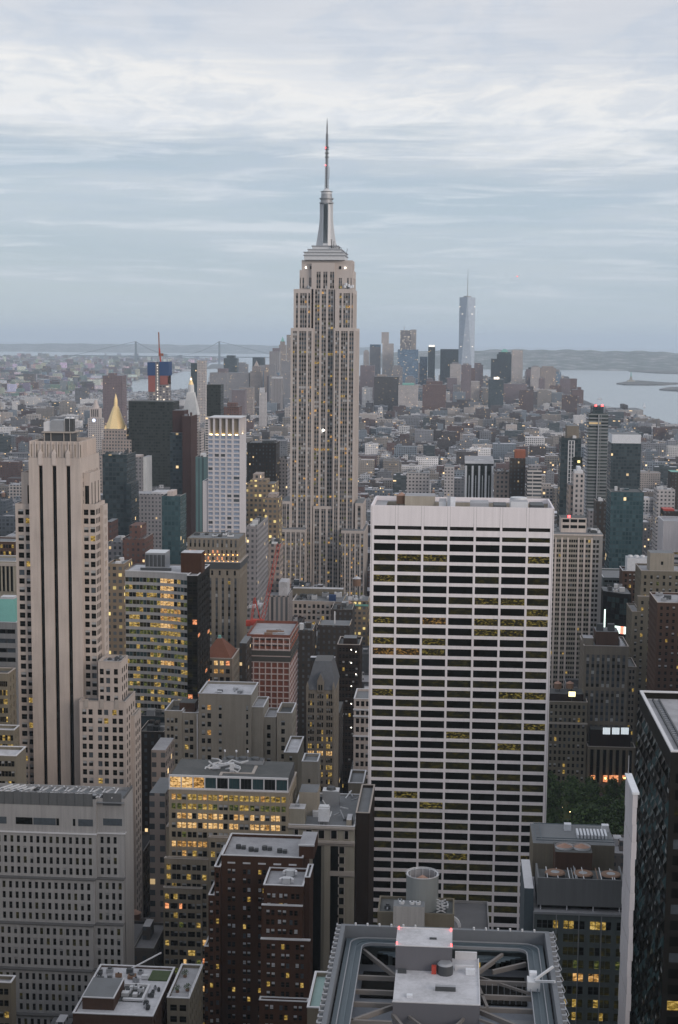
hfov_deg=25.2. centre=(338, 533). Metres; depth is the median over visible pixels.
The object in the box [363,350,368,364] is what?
skyline tower
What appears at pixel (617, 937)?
window
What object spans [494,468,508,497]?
tan grid block
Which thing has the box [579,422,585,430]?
city building
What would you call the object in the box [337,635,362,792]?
dark brick tower
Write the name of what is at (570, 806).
park tree
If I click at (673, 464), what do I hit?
city building
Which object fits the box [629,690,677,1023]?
dark glass tower
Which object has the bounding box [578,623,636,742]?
piered tower
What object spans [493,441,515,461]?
city building
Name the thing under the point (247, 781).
penthouse window
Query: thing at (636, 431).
city building
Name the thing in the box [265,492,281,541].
stone lit wing
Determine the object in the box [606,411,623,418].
city building
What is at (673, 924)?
window
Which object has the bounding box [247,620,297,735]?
building
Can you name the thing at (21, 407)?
city building
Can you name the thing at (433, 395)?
skyline tower
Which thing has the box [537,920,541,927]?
window
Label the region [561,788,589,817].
park tree
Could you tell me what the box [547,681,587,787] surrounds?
grey club block
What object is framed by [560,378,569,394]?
skyline block
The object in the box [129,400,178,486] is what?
dark monolith tower
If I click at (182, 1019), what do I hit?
window
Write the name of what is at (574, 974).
window
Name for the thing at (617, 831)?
park tree
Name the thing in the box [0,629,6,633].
window
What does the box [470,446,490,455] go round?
city building
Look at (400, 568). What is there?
window
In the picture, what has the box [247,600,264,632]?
white roofed
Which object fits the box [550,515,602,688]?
ribbed office tower
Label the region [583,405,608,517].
balconied tower
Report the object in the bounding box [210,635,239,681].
hip roofed block
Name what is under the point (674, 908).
window
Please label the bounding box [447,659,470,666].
window
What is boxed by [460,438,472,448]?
city building
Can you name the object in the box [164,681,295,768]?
tan loft block
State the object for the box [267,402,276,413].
city building
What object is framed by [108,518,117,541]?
red block
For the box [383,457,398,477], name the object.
city building
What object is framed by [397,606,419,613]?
window
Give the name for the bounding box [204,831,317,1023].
red apartment block
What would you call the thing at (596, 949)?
window
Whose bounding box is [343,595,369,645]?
green corniced hotel
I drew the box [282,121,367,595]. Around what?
mast skyscraper
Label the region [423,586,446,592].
window
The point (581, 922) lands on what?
window
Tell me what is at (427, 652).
window
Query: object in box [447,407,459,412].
city building
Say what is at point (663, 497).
white awning loft
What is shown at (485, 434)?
city building
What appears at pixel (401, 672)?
window
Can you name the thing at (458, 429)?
city building
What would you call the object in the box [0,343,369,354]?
hills
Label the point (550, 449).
city building
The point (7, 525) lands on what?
city building
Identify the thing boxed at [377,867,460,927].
cooling tower block
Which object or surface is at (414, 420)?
city building
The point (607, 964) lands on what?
window
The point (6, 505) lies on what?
city building
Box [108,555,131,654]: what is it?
brown loft block
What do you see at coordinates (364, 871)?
dark party wall block
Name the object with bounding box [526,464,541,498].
banded apartment
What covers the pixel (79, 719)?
art deco tower
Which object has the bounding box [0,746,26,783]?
white flat roofed block
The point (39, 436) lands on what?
city building
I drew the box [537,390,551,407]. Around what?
city building
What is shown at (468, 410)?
city building
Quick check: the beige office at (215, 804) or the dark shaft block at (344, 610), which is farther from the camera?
the dark shaft block at (344, 610)
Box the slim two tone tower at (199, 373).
[191,361,206,422]
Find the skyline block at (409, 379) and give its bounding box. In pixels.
[405,376,414,384]
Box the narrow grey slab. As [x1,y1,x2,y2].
[246,516,267,620]
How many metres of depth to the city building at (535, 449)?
2947.20 m
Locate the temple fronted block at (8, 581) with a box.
[0,555,16,596]
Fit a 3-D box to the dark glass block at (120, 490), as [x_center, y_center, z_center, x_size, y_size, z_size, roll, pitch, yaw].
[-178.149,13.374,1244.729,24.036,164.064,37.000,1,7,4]
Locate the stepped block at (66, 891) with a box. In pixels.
[0,783,134,1023]
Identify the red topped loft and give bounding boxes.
[660,507,677,515]
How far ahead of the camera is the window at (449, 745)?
568.07 m
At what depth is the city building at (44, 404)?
4545.25 m
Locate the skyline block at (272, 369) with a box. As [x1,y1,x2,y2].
[269,363,276,401]
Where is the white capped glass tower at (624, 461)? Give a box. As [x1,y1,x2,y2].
[605,432,640,532]
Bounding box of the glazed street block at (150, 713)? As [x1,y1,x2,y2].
[141,708,164,727]
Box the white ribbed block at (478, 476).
[464,456,493,497]
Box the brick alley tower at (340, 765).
[338,702,342,792]
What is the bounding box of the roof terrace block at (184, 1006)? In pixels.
[166,961,202,1023]
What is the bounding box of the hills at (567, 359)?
[369,349,677,370]
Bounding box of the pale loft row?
[139,490,168,549]
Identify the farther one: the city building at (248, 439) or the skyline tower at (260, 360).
the skyline tower at (260, 360)
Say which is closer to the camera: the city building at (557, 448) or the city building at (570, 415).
the city building at (557, 448)
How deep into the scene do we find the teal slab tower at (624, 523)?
1245.33 m
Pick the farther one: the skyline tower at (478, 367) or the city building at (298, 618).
the skyline tower at (478, 367)
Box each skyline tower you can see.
[210,368,228,397]
[224,355,238,371]
[229,372,249,401]
[232,389,246,415]
[239,387,254,414]
[250,361,262,406]
[252,357,264,365]
[259,388,266,428]
[264,365,268,391]
[269,348,279,371]
[271,377,282,410]
[279,337,285,376]
[281,361,290,376]
[287,335,290,360]
[360,365,374,404]
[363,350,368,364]
[370,344,380,375]
[374,374,398,410]
[381,332,393,375]
[397,349,418,383]
[398,383,417,406]
[400,330,411,348]
[412,330,415,348]
[419,357,427,384]
[422,381,445,413]
[428,345,434,380]
[440,349,458,383]
[447,378,456,401]
[453,381,479,401]
[471,368,474,380]
[474,363,482,387]
[488,377,503,412]
[490,359,496,378]
[497,349,510,382]
[504,383,526,403]
[511,350,522,383]
[526,367,530,385]
[540,366,555,388]
[569,378,576,389]
[571,387,583,403]
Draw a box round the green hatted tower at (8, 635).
[0,595,18,724]
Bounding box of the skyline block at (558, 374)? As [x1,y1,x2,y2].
[556,369,560,380]
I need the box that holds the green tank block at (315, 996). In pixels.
[307,971,326,1023]
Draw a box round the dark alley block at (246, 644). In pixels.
[240,634,252,681]
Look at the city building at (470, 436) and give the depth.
3265.01 m
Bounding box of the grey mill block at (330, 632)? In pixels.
[318,611,351,664]
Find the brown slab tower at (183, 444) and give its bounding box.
[170,409,196,541]
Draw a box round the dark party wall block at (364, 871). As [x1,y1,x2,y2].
[355,784,374,924]
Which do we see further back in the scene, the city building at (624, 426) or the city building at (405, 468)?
the city building at (624, 426)
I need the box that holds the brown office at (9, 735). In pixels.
[0,724,19,745]
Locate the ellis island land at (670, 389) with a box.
[659,387,677,390]
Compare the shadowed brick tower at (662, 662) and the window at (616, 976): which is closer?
the window at (616, 976)
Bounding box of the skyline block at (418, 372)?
[418,363,419,381]
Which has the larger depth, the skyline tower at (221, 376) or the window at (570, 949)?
the skyline tower at (221, 376)
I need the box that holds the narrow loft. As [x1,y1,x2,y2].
[284,736,303,800]
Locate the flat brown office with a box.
[0,667,16,724]
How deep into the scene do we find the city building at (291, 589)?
1249.29 m
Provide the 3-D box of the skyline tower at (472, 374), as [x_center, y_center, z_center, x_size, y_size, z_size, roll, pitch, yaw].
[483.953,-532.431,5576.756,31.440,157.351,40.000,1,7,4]
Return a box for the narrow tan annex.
[151,738,173,787]
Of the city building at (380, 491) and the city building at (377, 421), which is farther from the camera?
the city building at (377, 421)
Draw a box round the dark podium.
[601,568,618,586]
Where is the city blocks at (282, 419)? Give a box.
[0,375,677,1023]
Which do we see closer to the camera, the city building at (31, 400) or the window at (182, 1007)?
the window at (182, 1007)
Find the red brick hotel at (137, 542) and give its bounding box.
[123,522,152,565]
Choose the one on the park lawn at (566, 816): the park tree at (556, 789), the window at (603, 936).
the park tree at (556, 789)
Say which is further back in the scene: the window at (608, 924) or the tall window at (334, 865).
the tall window at (334, 865)
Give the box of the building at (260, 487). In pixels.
[246,472,278,526]
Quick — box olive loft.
[297,622,315,752]
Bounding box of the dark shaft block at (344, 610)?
[331,601,354,634]
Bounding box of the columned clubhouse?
[585,726,635,792]
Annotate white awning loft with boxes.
[652,484,674,549]
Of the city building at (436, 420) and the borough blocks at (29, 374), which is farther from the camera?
the borough blocks at (29, 374)
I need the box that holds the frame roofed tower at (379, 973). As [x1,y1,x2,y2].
[316,922,569,1023]
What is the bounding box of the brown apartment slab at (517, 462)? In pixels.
[509,449,525,497]
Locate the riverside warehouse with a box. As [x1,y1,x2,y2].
[612,404,642,414]
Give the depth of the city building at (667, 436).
3429.26 m
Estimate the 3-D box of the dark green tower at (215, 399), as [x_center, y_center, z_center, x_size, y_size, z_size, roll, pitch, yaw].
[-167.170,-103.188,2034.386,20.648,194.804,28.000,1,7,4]
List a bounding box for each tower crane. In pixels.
[158,332,162,361]
[246,543,280,625]
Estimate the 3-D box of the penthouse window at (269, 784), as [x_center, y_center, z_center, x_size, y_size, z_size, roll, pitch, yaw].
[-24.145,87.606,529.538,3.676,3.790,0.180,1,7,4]
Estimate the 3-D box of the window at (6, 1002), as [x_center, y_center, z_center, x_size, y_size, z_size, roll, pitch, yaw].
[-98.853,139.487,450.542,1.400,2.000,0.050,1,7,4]
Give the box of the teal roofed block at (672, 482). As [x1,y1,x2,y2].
[667,470,677,509]
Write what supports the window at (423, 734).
in the office slab at (460, 642)
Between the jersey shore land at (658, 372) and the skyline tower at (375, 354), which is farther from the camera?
the jersey shore land at (658, 372)
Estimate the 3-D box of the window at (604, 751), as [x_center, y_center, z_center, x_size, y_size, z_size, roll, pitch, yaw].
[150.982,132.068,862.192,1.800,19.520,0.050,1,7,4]
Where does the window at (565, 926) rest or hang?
in the green glass office
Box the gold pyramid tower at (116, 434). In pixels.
[99,394,131,492]
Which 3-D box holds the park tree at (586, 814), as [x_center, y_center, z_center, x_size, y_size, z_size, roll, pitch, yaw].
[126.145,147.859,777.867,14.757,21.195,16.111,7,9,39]
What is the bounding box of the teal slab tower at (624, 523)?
[604,486,643,568]
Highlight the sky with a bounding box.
[0,0,677,347]
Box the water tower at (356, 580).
[352,576,360,597]
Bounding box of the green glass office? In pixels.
[519,822,622,1023]
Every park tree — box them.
[546,793,565,818]
[546,808,562,823]
[546,814,553,822]
[547,770,557,789]
[547,780,564,803]
[561,774,579,791]
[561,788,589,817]
[563,782,585,793]
[566,802,584,812]
[568,800,597,823]
[572,817,593,824]
[582,784,599,803]
[585,776,602,797]
[589,794,611,812]
[591,816,617,830]
[592,811,616,823]
[593,803,618,819]
[601,785,620,803]
[607,778,622,798]
[610,789,624,807]
[613,816,624,834]
[614,799,624,819]
[614,807,624,825]
[620,777,634,788]
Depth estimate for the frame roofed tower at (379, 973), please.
291.96 m
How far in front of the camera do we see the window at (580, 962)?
406.28 m
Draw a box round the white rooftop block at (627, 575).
[619,555,646,602]
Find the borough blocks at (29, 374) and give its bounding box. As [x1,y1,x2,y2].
[0,353,223,395]
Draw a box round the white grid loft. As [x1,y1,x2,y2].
[406,470,429,492]
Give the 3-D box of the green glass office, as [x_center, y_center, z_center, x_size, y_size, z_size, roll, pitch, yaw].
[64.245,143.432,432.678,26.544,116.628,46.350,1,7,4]
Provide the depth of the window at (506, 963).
311.66 m
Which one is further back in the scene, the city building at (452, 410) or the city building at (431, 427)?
the city building at (452, 410)
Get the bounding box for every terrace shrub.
[173,984,179,992]
[181,969,188,977]
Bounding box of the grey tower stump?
[586,509,593,527]
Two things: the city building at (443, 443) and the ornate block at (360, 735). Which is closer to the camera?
the ornate block at (360, 735)
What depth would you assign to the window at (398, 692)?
567.10 m
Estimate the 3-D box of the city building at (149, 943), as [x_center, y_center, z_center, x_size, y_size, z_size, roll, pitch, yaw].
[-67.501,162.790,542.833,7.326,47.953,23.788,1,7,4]
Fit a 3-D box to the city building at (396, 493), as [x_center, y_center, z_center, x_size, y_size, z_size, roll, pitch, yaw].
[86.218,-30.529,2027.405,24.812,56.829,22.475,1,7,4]
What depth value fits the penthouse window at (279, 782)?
529.11 m
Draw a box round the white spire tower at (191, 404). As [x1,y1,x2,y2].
[184,378,203,455]
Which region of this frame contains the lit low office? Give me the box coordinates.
[0,537,15,554]
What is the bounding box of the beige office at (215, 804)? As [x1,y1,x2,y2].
[163,750,296,1023]
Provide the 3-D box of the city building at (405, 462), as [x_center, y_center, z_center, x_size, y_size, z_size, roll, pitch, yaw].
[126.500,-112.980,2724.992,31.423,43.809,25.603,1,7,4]
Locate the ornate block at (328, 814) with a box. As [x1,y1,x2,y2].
[288,784,358,976]
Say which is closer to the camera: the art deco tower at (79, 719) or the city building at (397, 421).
the art deco tower at (79, 719)
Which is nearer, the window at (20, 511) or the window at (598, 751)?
the window at (20, 511)
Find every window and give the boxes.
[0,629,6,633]
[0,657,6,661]
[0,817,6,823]
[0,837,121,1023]
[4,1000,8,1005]
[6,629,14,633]
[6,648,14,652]
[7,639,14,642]
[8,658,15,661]
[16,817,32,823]
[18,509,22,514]
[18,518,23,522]
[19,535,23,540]
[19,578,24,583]
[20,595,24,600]
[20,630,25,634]
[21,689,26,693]
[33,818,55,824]
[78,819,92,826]
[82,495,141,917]
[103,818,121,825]
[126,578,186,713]
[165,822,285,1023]
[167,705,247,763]
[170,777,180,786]
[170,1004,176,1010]
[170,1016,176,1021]
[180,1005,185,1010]
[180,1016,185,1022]
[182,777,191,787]
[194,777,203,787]
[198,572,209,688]
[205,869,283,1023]
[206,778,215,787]
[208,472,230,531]
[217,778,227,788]
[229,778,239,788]
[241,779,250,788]
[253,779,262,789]
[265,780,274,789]
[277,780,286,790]
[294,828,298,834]
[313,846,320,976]
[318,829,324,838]
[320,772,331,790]
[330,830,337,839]
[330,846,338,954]
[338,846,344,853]
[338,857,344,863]
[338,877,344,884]
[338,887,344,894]
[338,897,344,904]
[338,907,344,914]
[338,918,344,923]
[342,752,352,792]
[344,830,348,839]
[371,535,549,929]
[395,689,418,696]
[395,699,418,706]
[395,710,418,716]
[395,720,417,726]
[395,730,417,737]
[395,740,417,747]
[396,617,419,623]
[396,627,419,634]
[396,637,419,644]
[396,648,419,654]
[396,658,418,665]
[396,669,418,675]
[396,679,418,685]
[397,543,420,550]
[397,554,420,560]
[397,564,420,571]
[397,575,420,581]
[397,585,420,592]
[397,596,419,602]
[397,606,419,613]
[420,731,443,737]
[420,741,443,747]
[421,669,444,676]
[421,679,444,686]
[421,690,444,696]
[421,700,443,707]
[421,710,443,717]
[421,721,443,727]
[422,607,445,613]
[422,617,445,624]
[422,628,445,634]
[422,638,445,645]
[422,648,444,655]
[422,659,444,665]
[423,544,446,550]
[423,554,446,561]
[423,565,446,572]
[423,575,446,582]
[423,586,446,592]
[423,596,445,603]
[446,711,469,718]
[446,721,469,728]
[446,732,469,738]
[446,742,468,748]
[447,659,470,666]
[447,670,470,676]
[447,680,470,687]
[447,690,469,697]
[447,701,469,707]
[448,597,471,604]
[448,607,471,614]
[448,618,471,624]
[448,628,471,635]
[448,639,471,645]
[448,649,470,656]
[449,544,472,551]
[449,555,472,562]
[449,565,472,572]
[449,576,472,583]
[449,587,472,593]
[472,701,495,708]
[472,712,495,718]
[472,722,495,728]
[472,732,494,739]
[472,742,494,749]
[473,650,496,656]
[473,660,496,667]
[473,670,496,677]
[473,681,496,687]
[473,691,495,698]
[474,598,497,604]
[474,608,497,615]
[474,618,497,625]
[474,629,497,635]
[474,639,496,646]
[475,555,498,562]
[475,566,498,573]
[475,577,498,583]
[475,587,498,594]
[476,545,499,551]
[497,743,520,750]
[498,692,521,698]
[498,702,521,709]
[498,712,521,719]
[498,723,521,729]
[498,733,520,739]
[499,650,522,657]
[499,661,522,667]
[499,671,522,678]
[499,681,522,688]
[500,609,523,615]
[500,619,523,626]
[500,630,523,636]
[500,640,523,646]
[500,960,510,966]
[501,567,524,573]
[501,577,524,584]
[501,588,524,594]
[501,598,524,605]
[502,545,525,552]
[502,556,525,563]
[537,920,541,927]
[542,920,546,927]
[548,920,552,927]
[550,539,589,687]
[553,920,557,927]
[562,960,566,967]
[562,973,566,980]
[563,921,567,928]
[563,934,567,941]
[563,947,567,954]
[567,973,571,980]
[567,986,571,993]
[567,999,570,1006]
[568,934,572,941]
[568,947,572,954]
[568,960,572,967]
[569,921,573,928]
[572,986,575,993]
[572,999,575,1006]
[572,1012,581,1019]
[573,960,576,967]
[573,973,576,980]
[574,921,577,928]
[574,934,577,941]
[577,999,581,1006]
[578,960,582,967]
[578,973,582,980]
[578,986,582,993]
[579,934,583,941]
[579,947,583,954]
[580,921,584,928]
[587,1013,591,1020]
[588,974,592,981]
[588,987,592,994]
[588,1000,591,1007]
[589,948,593,955]
[589,961,593,968]
[590,749,593,775]
[590,922,594,929]
[590,935,593,942]
[593,987,597,994]
[593,1000,597,1007]
[593,1013,596,1020]
[594,961,598,968]
[594,974,598,981]
[595,922,599,929]
[595,935,599,942]
[595,948,598,955]
[596,750,599,782]
[599,1000,602,1007]
[599,1013,602,1020]
[600,974,603,981]
[601,935,604,942]
[601,948,604,955]
[602,750,605,782]
[602,922,605,929]
[603,1013,607,1020]
[604,988,608,994]
[604,1001,608,1007]
[605,948,609,955]
[605,962,609,968]
[606,922,610,929]
[606,935,610,942]
[609,750,612,774]
[614,1001,618,1008]
[614,1014,617,1021]
[615,750,618,774]
[615,962,619,969]
[615,975,618,982]
[616,936,619,943]
[616,949,619,956]
[617,923,620,930]
[621,750,625,782]
[629,750,631,772]
[636,665,646,757]
[666,1017,677,1023]
[667,1001,677,1010]
[668,969,677,978]
[668,985,677,994]
[669,937,677,946]
[669,953,677,962]
[670,921,677,929]
[671,888,677,897]
[671,905,677,913]
[672,856,677,865]
[672,872,677,881]
[673,839,677,848]
[674,807,677,815]
[674,823,677,832]
[675,790,677,799]
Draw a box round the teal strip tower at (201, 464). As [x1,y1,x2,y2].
[195,453,207,531]
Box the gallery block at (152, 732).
[141,719,164,831]
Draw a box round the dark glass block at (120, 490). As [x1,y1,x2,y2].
[102,450,138,535]
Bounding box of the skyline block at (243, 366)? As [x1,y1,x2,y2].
[239,362,247,371]
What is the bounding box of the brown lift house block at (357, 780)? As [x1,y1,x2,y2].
[348,769,366,793]
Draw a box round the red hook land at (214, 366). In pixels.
[207,364,223,368]
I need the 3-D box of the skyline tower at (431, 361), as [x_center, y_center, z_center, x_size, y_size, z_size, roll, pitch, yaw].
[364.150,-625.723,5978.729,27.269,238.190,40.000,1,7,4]
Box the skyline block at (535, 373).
[531,366,539,388]
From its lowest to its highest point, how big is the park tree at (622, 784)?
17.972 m
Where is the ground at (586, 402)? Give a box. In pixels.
[564,400,636,796]
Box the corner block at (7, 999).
[0,975,16,1023]
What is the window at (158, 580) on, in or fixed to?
in the curved office
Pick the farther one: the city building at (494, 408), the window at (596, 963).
the city building at (494, 408)
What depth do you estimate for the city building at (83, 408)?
4251.53 m
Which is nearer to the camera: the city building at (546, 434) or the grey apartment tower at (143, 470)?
the grey apartment tower at (143, 470)
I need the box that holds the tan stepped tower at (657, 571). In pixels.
[625,550,677,769]
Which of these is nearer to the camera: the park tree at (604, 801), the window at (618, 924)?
the window at (618, 924)
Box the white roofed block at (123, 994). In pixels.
[72,952,174,1023]
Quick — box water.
[0,342,677,423]
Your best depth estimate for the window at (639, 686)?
904.90 m
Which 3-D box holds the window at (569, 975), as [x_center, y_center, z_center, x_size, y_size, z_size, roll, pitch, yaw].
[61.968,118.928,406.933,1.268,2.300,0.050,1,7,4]
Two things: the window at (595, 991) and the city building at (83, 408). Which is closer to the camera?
the window at (595, 991)
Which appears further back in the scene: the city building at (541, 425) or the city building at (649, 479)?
the city building at (541, 425)
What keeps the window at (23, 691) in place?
in the art deco tower at (79, 719)
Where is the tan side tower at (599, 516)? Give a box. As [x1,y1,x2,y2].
[593,497,605,567]
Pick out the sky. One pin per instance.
(162, 162)
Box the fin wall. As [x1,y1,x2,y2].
[618,756,638,1023]
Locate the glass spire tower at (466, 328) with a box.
[458,282,474,367]
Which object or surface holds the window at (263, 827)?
in the beige office at (215, 804)
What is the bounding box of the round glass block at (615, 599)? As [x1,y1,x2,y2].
[600,583,631,638]
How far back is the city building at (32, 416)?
3914.49 m
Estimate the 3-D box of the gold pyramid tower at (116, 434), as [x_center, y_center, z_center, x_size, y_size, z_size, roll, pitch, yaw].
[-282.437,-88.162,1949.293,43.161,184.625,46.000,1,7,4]
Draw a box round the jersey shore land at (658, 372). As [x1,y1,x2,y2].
[628,370,677,373]
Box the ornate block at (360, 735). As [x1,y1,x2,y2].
[353,688,368,783]
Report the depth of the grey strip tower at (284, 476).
1464.51 m
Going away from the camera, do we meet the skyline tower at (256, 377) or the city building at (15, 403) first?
the city building at (15, 403)
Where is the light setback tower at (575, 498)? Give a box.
[566,466,584,514]
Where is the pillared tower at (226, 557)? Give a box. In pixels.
[187,531,247,647]
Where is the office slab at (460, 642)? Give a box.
[368,492,553,929]
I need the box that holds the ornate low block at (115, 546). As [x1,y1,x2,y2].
[108,535,124,562]
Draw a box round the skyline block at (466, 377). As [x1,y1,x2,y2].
[461,363,470,399]
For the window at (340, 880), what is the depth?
530.92 m
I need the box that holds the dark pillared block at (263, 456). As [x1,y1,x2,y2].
[247,440,279,495]
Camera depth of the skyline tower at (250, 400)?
4521.40 m
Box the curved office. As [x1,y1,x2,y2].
[125,549,188,713]
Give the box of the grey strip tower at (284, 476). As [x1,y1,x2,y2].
[280,455,289,499]
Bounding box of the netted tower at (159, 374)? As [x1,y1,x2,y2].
[147,362,171,399]
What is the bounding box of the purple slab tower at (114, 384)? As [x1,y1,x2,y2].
[103,373,126,426]
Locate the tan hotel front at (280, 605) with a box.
[268,578,292,620]
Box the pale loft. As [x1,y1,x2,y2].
[444,465,453,496]
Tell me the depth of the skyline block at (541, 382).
5425.03 m
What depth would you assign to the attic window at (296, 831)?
529.89 m
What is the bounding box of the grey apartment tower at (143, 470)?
[136,454,151,490]
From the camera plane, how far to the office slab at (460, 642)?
565.77 m
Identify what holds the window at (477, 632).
in the office slab at (460, 642)
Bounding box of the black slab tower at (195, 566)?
[181,550,209,698]
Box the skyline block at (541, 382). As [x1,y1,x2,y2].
[539,377,544,388]
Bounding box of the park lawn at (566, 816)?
[558,796,621,834]
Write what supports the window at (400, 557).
in the office slab at (460, 642)
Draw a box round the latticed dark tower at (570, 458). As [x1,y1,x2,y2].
[557,425,582,526]
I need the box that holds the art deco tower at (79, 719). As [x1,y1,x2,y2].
[15,417,142,917]
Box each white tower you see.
[203,415,245,541]
[657,516,677,563]
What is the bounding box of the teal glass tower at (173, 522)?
[162,489,185,563]
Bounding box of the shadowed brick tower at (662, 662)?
[646,592,677,690]
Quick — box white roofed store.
[293,587,347,629]
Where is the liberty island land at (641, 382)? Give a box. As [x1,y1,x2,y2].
[616,380,677,385]
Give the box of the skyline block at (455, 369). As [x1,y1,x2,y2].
[450,362,460,384]
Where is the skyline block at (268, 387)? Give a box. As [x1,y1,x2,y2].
[267,374,279,401]
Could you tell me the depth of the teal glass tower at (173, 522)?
1081.41 m
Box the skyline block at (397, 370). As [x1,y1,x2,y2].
[392,365,402,384]
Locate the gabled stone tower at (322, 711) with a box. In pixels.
[306,655,339,791]
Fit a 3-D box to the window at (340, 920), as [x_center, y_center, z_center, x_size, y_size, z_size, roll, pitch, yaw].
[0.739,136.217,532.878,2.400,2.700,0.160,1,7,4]
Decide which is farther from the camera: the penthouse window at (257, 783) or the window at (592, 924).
the penthouse window at (257, 783)
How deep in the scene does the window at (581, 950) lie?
405.78 m
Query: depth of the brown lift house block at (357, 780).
599.68 m
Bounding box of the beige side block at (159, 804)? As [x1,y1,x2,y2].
[149,777,168,921]
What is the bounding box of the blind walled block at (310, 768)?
[302,753,320,783]
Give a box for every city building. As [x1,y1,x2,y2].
[0,411,12,423]
[0,425,15,434]
[0,433,10,455]
[0,460,22,479]
[0,480,16,497]
[0,492,12,515]
[0,514,15,536]
[3,433,16,449]
[6,451,29,457]
[8,409,16,415]
[10,429,27,436]
[11,415,27,426]
[12,400,19,409]
[16,435,31,451]
[18,404,25,410]
[18,441,28,451]
[20,424,32,429]
[21,409,35,416]
[25,396,41,406]
[26,413,40,421]
[28,426,43,437]
[28,433,38,439]
[30,418,44,426]
[35,434,42,438]
[36,406,53,418]
[37,402,51,406]
[48,400,60,406]
[50,416,64,419]
[59,400,75,413]
[62,414,79,419]
[74,407,79,414]
[75,387,89,403]
[75,419,82,428]
[79,405,91,416]
[80,398,98,404]
[84,409,89,423]
[134,909,149,920]
[134,914,144,944]
[134,919,163,965]
[142,832,149,917]
[152,485,169,490]
[179,399,184,405]
[246,419,253,431]
[246,434,259,440]
[246,437,252,442]
[262,431,270,438]
[264,438,287,456]
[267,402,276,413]
[269,425,287,435]
[270,431,281,437]
[290,583,295,615]
[291,579,310,587]
[292,615,304,624]
[316,630,317,654]
[358,453,376,467]
[358,456,374,478]
[358,480,383,487]
[359,413,376,418]
[361,407,372,412]
[361,418,374,427]
[362,386,372,405]
[362,646,368,673]
[362,672,368,687]
[365,441,377,454]
[365,486,392,496]
[368,494,374,503]
[373,434,390,436]
[373,436,392,448]
[375,418,391,427]
[375,477,392,488]
[376,427,391,434]
[377,469,391,477]
[378,406,382,414]
[379,456,399,469]
[383,413,391,418]
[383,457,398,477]
[384,421,392,426]
[386,411,394,417]
[387,440,395,454]
[393,405,405,411]
[393,419,402,423]
[393,473,406,492]
[394,444,416,459]
[394,490,405,495]
[396,440,411,445]
[397,410,409,418]
[399,414,411,419]
[399,425,409,434]
[400,432,409,440]
[401,463,421,472]
[402,459,417,464]
[406,406,419,414]
[406,416,419,425]
[410,428,414,434]
[412,413,427,419]
[415,428,433,442]
[416,441,433,445]
[416,455,437,471]
[423,417,429,427]
[423,443,434,455]
[425,470,438,479]
[426,425,437,429]
[431,418,444,428]
[431,484,440,489]
[433,409,447,415]
[433,429,442,440]
[435,448,444,456]
[436,422,442,429]
[436,464,458,476]
[437,438,449,452]
[438,416,453,424]
[442,431,455,447]
[442,459,455,464]
[446,401,457,407]
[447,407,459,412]
[447,424,463,440]
[448,412,464,417]
[453,391,465,401]
[454,468,464,476]
[454,474,464,496]
[454,900,488,928]
[456,451,477,465]
[457,399,468,409]
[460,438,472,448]
[461,416,477,422]
[462,422,473,429]
[463,433,475,438]
[464,407,475,416]
[464,419,477,426]
[464,428,472,432]
[468,401,481,406]
[469,413,486,418]
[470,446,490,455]
[472,444,491,447]
[473,438,487,443]
[474,418,482,426]
[475,407,490,418]
[476,430,494,441]
[479,418,492,427]
[479,429,491,441]
[483,387,487,405]
[485,427,495,435]
[491,405,502,412]
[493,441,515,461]
[496,417,512,428]
[496,461,508,469]
[498,407,509,416]
[499,421,510,430]
[499,435,508,442]
[505,429,523,437]
[506,423,516,429]
[509,412,519,422]
[511,441,523,445]
[513,423,524,430]
[516,445,527,456]
[517,432,529,441]
[518,389,533,412]
[522,413,539,420]
[522,421,530,428]
[524,429,538,435]
[525,435,543,450]
[525,457,538,463]
[525,464,546,474]
[526,415,540,426]
[529,444,545,455]
[536,409,547,414]
[536,419,552,427]
[536,422,545,427]
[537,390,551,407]
[539,427,548,434]
[541,413,560,421]
[541,483,557,502]
[542,433,554,436]
[544,454,557,470]
[545,410,558,413]
[546,446,555,452]
[546,470,553,484]
[548,421,559,431]
[550,385,561,391]
[551,393,563,402]
[552,402,561,405]
[552,435,564,445]
[552,486,557,510]
[555,443,558,452]
[562,394,576,414]
[564,678,578,688]
[566,412,574,418]
[573,414,585,425]
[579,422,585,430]
[580,407,589,414]
[580,431,585,438]
[581,444,584,456]
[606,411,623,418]
[608,418,619,427]
[608,428,624,435]
[612,835,623,874]
[620,417,632,422]
[621,424,628,429]
[623,430,642,436]
[624,421,637,427]
[632,425,651,434]
[633,417,647,421]
[638,421,647,426]
[640,470,660,489]
[641,450,645,464]
[642,442,666,455]
[642,490,653,496]
[642,519,650,553]
[643,449,657,460]
[643,459,668,470]
[643,496,649,513]
[647,514,652,528]
[648,496,652,513]
[653,426,670,440]
[653,456,668,460]
[653,464,677,484]
[660,424,674,429]
[664,432,673,440]
[665,456,677,462]
[666,438,676,444]
[666,444,677,456]
[669,462,677,465]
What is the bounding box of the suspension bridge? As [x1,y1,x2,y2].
[69,341,286,363]
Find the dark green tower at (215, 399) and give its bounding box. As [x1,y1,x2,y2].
[205,384,223,455]
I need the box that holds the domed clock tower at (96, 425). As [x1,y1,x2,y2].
[88,400,103,451]
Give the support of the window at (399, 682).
in the office slab at (460, 642)
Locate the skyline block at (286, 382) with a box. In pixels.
[283,371,290,408]

